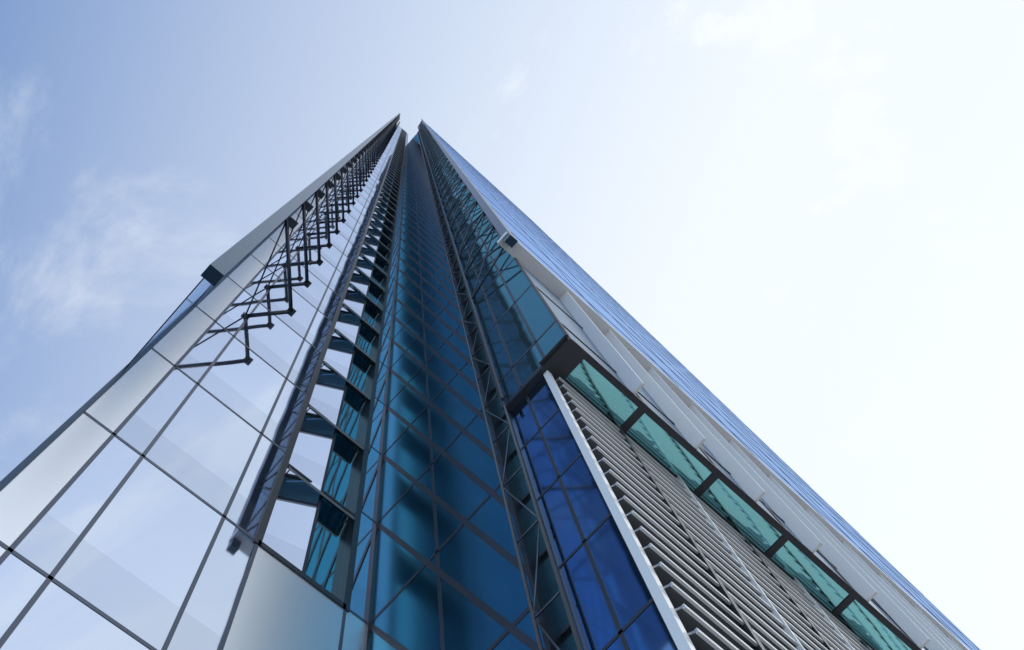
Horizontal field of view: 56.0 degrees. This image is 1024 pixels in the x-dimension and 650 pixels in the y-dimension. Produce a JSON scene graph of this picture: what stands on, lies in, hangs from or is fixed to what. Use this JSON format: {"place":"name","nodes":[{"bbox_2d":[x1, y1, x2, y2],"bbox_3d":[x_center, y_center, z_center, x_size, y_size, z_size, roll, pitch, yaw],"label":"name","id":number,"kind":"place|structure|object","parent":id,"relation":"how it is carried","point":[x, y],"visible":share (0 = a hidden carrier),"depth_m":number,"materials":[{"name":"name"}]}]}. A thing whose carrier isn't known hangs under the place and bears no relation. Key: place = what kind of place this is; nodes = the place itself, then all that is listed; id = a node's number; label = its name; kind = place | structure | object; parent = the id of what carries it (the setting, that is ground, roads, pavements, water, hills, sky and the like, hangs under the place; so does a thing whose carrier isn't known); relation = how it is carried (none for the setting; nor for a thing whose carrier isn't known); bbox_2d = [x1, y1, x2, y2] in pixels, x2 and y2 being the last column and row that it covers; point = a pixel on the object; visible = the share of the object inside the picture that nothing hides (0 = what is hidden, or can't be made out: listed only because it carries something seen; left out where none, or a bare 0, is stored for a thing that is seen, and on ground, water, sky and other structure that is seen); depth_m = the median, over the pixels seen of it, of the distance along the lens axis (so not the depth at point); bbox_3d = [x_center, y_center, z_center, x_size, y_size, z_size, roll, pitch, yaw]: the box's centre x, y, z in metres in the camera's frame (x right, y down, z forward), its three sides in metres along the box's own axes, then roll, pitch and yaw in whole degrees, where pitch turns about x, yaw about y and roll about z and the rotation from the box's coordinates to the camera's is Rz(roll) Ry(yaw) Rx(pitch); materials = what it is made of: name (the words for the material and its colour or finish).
{"place":"outdoors","nodes":[
{"label":"outdoors","id":0,"kind":"place"},
{"bbox_2d":[262,159,397,570],"bbox_3d":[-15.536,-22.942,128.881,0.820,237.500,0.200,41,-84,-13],"label":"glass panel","id":1,"kind":"object","parent":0,"point":[288,531],"visible":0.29,"depth_m":19.19,"materials":[{"name":"glass"}]},
{"bbox_2d":[287,130,406,519],"bbox_3d":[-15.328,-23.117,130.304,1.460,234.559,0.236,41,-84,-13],"label":"vent fins","id":2,"kind":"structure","parent":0,"point":[341,431],"depth_m":30.28,"materials":[{"name":"black metal"}]},
{"bbox_2d":[305,172,398,596],"bbox_3d":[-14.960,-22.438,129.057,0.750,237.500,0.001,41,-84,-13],"label":"teal glass strip","id":3,"kind":"object","parent":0,"point":[324,565],"visible":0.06,"depth_m":19.32,"materials":[{"name":"teal glass"}]},
{"bbox_2d":[312,129,405,444],"bbox_3d":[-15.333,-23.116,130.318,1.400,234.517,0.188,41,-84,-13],"label":"slabs","id":4,"kind":"structure","parent":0,"point":[401,144],"depth_m":54.15,"materials":[{"name":"grey concrete"}]},
{"bbox_2d":[0,0,1023,649],"label":"sky","id":5,"kind":"structure","parent":0,"point":[815,207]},
{"label":"ground","id":6,"kind":"structure","parent":0,"visible":0},
{"bbox_2d":[522,394,652,649],"bbox_3d":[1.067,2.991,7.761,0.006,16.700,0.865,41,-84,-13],"label":"window mullions","id":7,"kind":"object","parent":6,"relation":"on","point":[620,633],"visible":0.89,"depth_m":10.47,"materials":[{"name":"grey metal"}]},
{"bbox_2d":[510,377,676,649],"bbox_3d":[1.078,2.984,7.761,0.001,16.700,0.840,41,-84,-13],"label":"window glass","id":8,"kind":"object","parent":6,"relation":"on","point":[630,597],"visible":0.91,"depth_m":10.42,"materials":[{"name":"blue glass"}]},
{"bbox_2d":[613,420,869,649],"bbox_3d":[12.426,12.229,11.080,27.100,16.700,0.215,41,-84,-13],"label":"louver supports","id":9,"kind":"object","parent":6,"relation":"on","point":[735,609],"visible":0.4,"depth_m":12.67,"materials":[{"name":"grey metal"}]},
{"bbox_3d":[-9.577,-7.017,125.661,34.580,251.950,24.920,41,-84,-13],"label":"tower","id":10,"kind":"object","parent":6,"relation":"on","visible":0},
{"bbox_2d":[0,140,371,490],"bbox_3d":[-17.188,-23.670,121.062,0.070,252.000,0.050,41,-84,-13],"label":"metal trim","id":11,"kind":"structure","parent":10,"relation":"attached to","point":[24,463],"depth_m":13.25,"materials":[{"name":"black metal"}]},
{"bbox_2d":[0,128,405,649],"bbox_3d":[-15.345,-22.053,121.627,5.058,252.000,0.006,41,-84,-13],"label":"window mullions","id":12,"kind":"object","parent":10,"relation":"attached to","point":[49,577],"visible":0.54,"depth_m":13.11,"materials":[{"name":"grey metal"}]},
{"bbox_2d":[0,126,407,649],"bbox_3d":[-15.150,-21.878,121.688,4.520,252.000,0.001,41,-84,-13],"label":"wing glass panels","id":13,"kind":"object","parent":10,"relation":"attached to","point":[133,562],"visible":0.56,"depth_m":13.52,"materials":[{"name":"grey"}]},
{"bbox_2d":[200,113,399,286],"bbox_3d":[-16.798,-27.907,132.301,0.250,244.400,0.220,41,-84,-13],"label":"blade mast","id":14,"kind":"object","parent":10,"relation":"attached to","point":[218,269],"visible":0.93,"depth_m":18.49,"materials":[{"name":"grey metal"}]},
{"bbox_2d":[126,278,210,366],"bbox_3d":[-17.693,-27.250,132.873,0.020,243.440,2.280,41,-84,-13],"label":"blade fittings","id":15,"kind":"object","parent":14,"relation":"attached to","point":[167,320],"visible":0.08,"depth_m":14.89,"materials":[{"name":"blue metal"}]},
{"bbox_2d":[133,279,212,360],"bbox_3d":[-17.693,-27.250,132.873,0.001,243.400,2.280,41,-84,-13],"label":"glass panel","id":16,"kind":"object","parent":14,"relation":"attached to","point":[197,293],"visible":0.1,"depth_m":16.58,"materials":[{"name":"glass"}]},
{"bbox_2d":[242,114,400,318],"bbox_3d":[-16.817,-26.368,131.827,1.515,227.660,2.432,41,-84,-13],"label":"blade outriggers","id":17,"kind":"object","parent":10,"relation":"attached to","point":[386,134],"visible":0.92,"depth_m":31.80,"materials":[{"name":"grey metal"}]},
{"bbox_2d":[253,129,406,612],"bbox_3d":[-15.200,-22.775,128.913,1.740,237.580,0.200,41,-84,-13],"label":"vent strip frames","id":18,"kind":"structure","parent":10,"relation":"attached to","point":[342,599],"depth_m":18.81,"materials":[{"name":"black metal"}]},
{"bbox_2d":[370,134,544,649],"bbox_3d":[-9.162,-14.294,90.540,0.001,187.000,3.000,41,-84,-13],"label":"glass curtain wall","id":19,"kind":"structure","parent":10,"relation":"attached to","point":[475,565],"depth_m":15.48,"materials":[{"name":"blue glass"}]},
{"bbox_2d":[370,138,544,649],"bbox_3d":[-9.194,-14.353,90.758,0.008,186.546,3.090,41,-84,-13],"label":"slabs","id":20,"kind":"structure","parent":10,"relation":"attached to","point":[413,147],"depth_m":20.34,"materials":[{"name":"grey"}]},
{"bbox_2d":[364,137,553,649],"bbox_3d":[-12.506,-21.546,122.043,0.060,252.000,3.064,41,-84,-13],"label":"mullions","id":21,"kind":"object","parent":10,"relation":"attached to","point":[369,620],"visible":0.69,"depth_m":17.24,"materials":[{"name":"grey metal"}]},
{"bbox_2d":[418,120,504,400],"bbox_3d":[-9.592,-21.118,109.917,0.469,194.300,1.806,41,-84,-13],"label":"blade outriggers","id":22,"kind":"object","parent":10,"relation":"attached to","point":[423,131],"visible":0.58,"depth_m":33.99,"materials":[{"name":"grey metal"}]},
{"bbox_2d":[421,119,517,247],"bbox_3d":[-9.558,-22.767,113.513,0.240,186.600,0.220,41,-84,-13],"label":"blade mast","id":23,"kind":"object","parent":22,"relation":"attached to","point":[510,239],"visible":1,"depth_m":31.19,"materials":[{"name":"grey metal"}]},
{"bbox_2d":[421,126,563,402],"bbox_3d":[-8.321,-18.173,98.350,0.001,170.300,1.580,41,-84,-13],"label":"glass curtain wall","id":24,"kind":"structure","parent":10,"relation":"attached to","point":[517,338],"depth_m":20.78,"materials":[{"name":"teal glass"}]},
{"bbox_2d":[417,131,586,649],"bbox_3d":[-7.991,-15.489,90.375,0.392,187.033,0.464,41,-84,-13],"label":"lattice slot frames","id":25,"kind":"object","parent":10,"relation":"attached to","point":[556,636],"visible":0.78,"depth_m":12.68,"materials":[{"name":"black metal"}]},
{"bbox_2d":[431,175,577,649],"bbox_3d":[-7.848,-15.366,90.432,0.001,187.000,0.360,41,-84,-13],"label":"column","id":26,"kind":"structure","parent":25,"relation":"in","point":[561,612],"depth_m":12.49,"materials":[{"name":"black metal"}]},
{"bbox_2d":[422,125,586,411],"bbox_3d":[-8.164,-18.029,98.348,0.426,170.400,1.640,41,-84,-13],"label":"mullions","id":27,"kind":"object","parent":10,"relation":"attached to","point":[564,360],"visible":0.43,"depth_m":15.90,"materials":[{"name":"grey metal"}]},
{"bbox_2d":[546,381,677,649],"bbox_3d":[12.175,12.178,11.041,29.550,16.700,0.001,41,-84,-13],"label":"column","id":28,"kind":"structure","parent":10,"relation":"attached to","point":[618,528],"depth_m":9.99,"materials":[{"name":"grey metal"}]},
{"bbox_2d":[543,370,695,649],"bbox_3d":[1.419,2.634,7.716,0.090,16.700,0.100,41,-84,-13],"label":"vertical trim","id":29,"kind":"structure","parent":10,"relation":"attached to","point":[676,629],"depth_m":9.79,"materials":[{"name":"silver metal"}]},
{"bbox_2d":[430,129,978,649],"bbox_3d":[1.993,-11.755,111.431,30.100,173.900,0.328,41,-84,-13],"label":"screen fittings","id":30,"kind":"object","parent":10,"relation":"attached to","point":[710,395],"visible":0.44,"depth_m":44.06,"materials":[{"name":"grey metal"}]},
{"bbox_2d":[427,125,980,649],"bbox_3d":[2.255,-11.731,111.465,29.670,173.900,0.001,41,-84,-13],"label":"glass facade","id":31,"kind":"structure","parent":30,"relation":"attached to","point":[557,257],"depth_m":40.19,"materials":[{"name":"blue glass"}]},
{"bbox_2d":[555,378,864,649],"bbox_3d":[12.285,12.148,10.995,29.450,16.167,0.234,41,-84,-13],"label":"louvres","id":32,"kind":"object","parent":10,"relation":"attached to","point":[690,623],"visible":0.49,"depth_m":11.16,"materials":[{"name":"metal"}]},
{"bbox_2d":[559,377,871,649],"bbox_3d":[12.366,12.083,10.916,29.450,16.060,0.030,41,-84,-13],"label":"louvers","id":33,"kind":"object","parent":32,"relation":"attached to","point":[703,636],"visible":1,"depth_m":12.67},
{"bbox_2d":[514,258,927,649],"bbox_3d":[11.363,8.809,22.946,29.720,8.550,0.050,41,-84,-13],"label":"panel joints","id":34,"kind":"object","parent":10,"relation":"attached to","point":[570,339],"visible":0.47,"depth_m":17.23,"materials":[{"name":"grey metal"}]},
{"bbox_2d":[522,266,925,649],"bbox_3d":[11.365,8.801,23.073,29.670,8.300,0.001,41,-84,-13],"label":"grey blue panels","id":35,"kind":"object","parent":10,"relation":"attached to","point":[569,323],"visible":0.3,"depth_m":18.24,"materials":[{"name":"blue"}]},
{"bbox_2d":[539,335,919,649],"bbox_3d":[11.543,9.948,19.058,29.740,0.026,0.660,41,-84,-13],"label":"soffit frames","id":36,"kind":"structure","parent":10,"relation":"attached to","point":[707,483],"depth_m":16.59,"materials":[{"name":"black metal"}]},
{"bbox_2d":[566,359,910,649],"bbox_3d":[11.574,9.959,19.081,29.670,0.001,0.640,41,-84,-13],"label":"window glass","id":37,"kind":"object","parent":36,"relation":"in","point":[612,402],"visible":0.68,"depth_m":16.70,"materials":[{"name":"teal glass"}]},
{"bbox_2d":[559,291,961,649],"bbox_3d":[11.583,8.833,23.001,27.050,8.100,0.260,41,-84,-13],"label":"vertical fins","id":38,"kind":"object","parent":10,"relation":"attached to","point":[806,527],"visible":1,"depth_m":19.43,"materials":[{"name":"grey metal"}]},
{"bbox_2d":[497,231,968,649],"bbox_3d":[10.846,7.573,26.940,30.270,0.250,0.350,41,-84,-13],"label":"white screen foot ledge","id":39,"kind":"object","parent":38,"relation":"attached to","point":[539,270],"visible":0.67,"depth_m":24.71,"materials":[{"name":"silver metal"}]},
{"bbox_2d":[676,475,853,649],"bbox_3d":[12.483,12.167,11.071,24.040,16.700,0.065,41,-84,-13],"label":"louvre mullions","id":40,"kind":"object","parent":10,"relation":"attached to","point":[776,614],"visible":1,"depth_m":13.91,"materials":[{"name":"white metal"}]}
]}

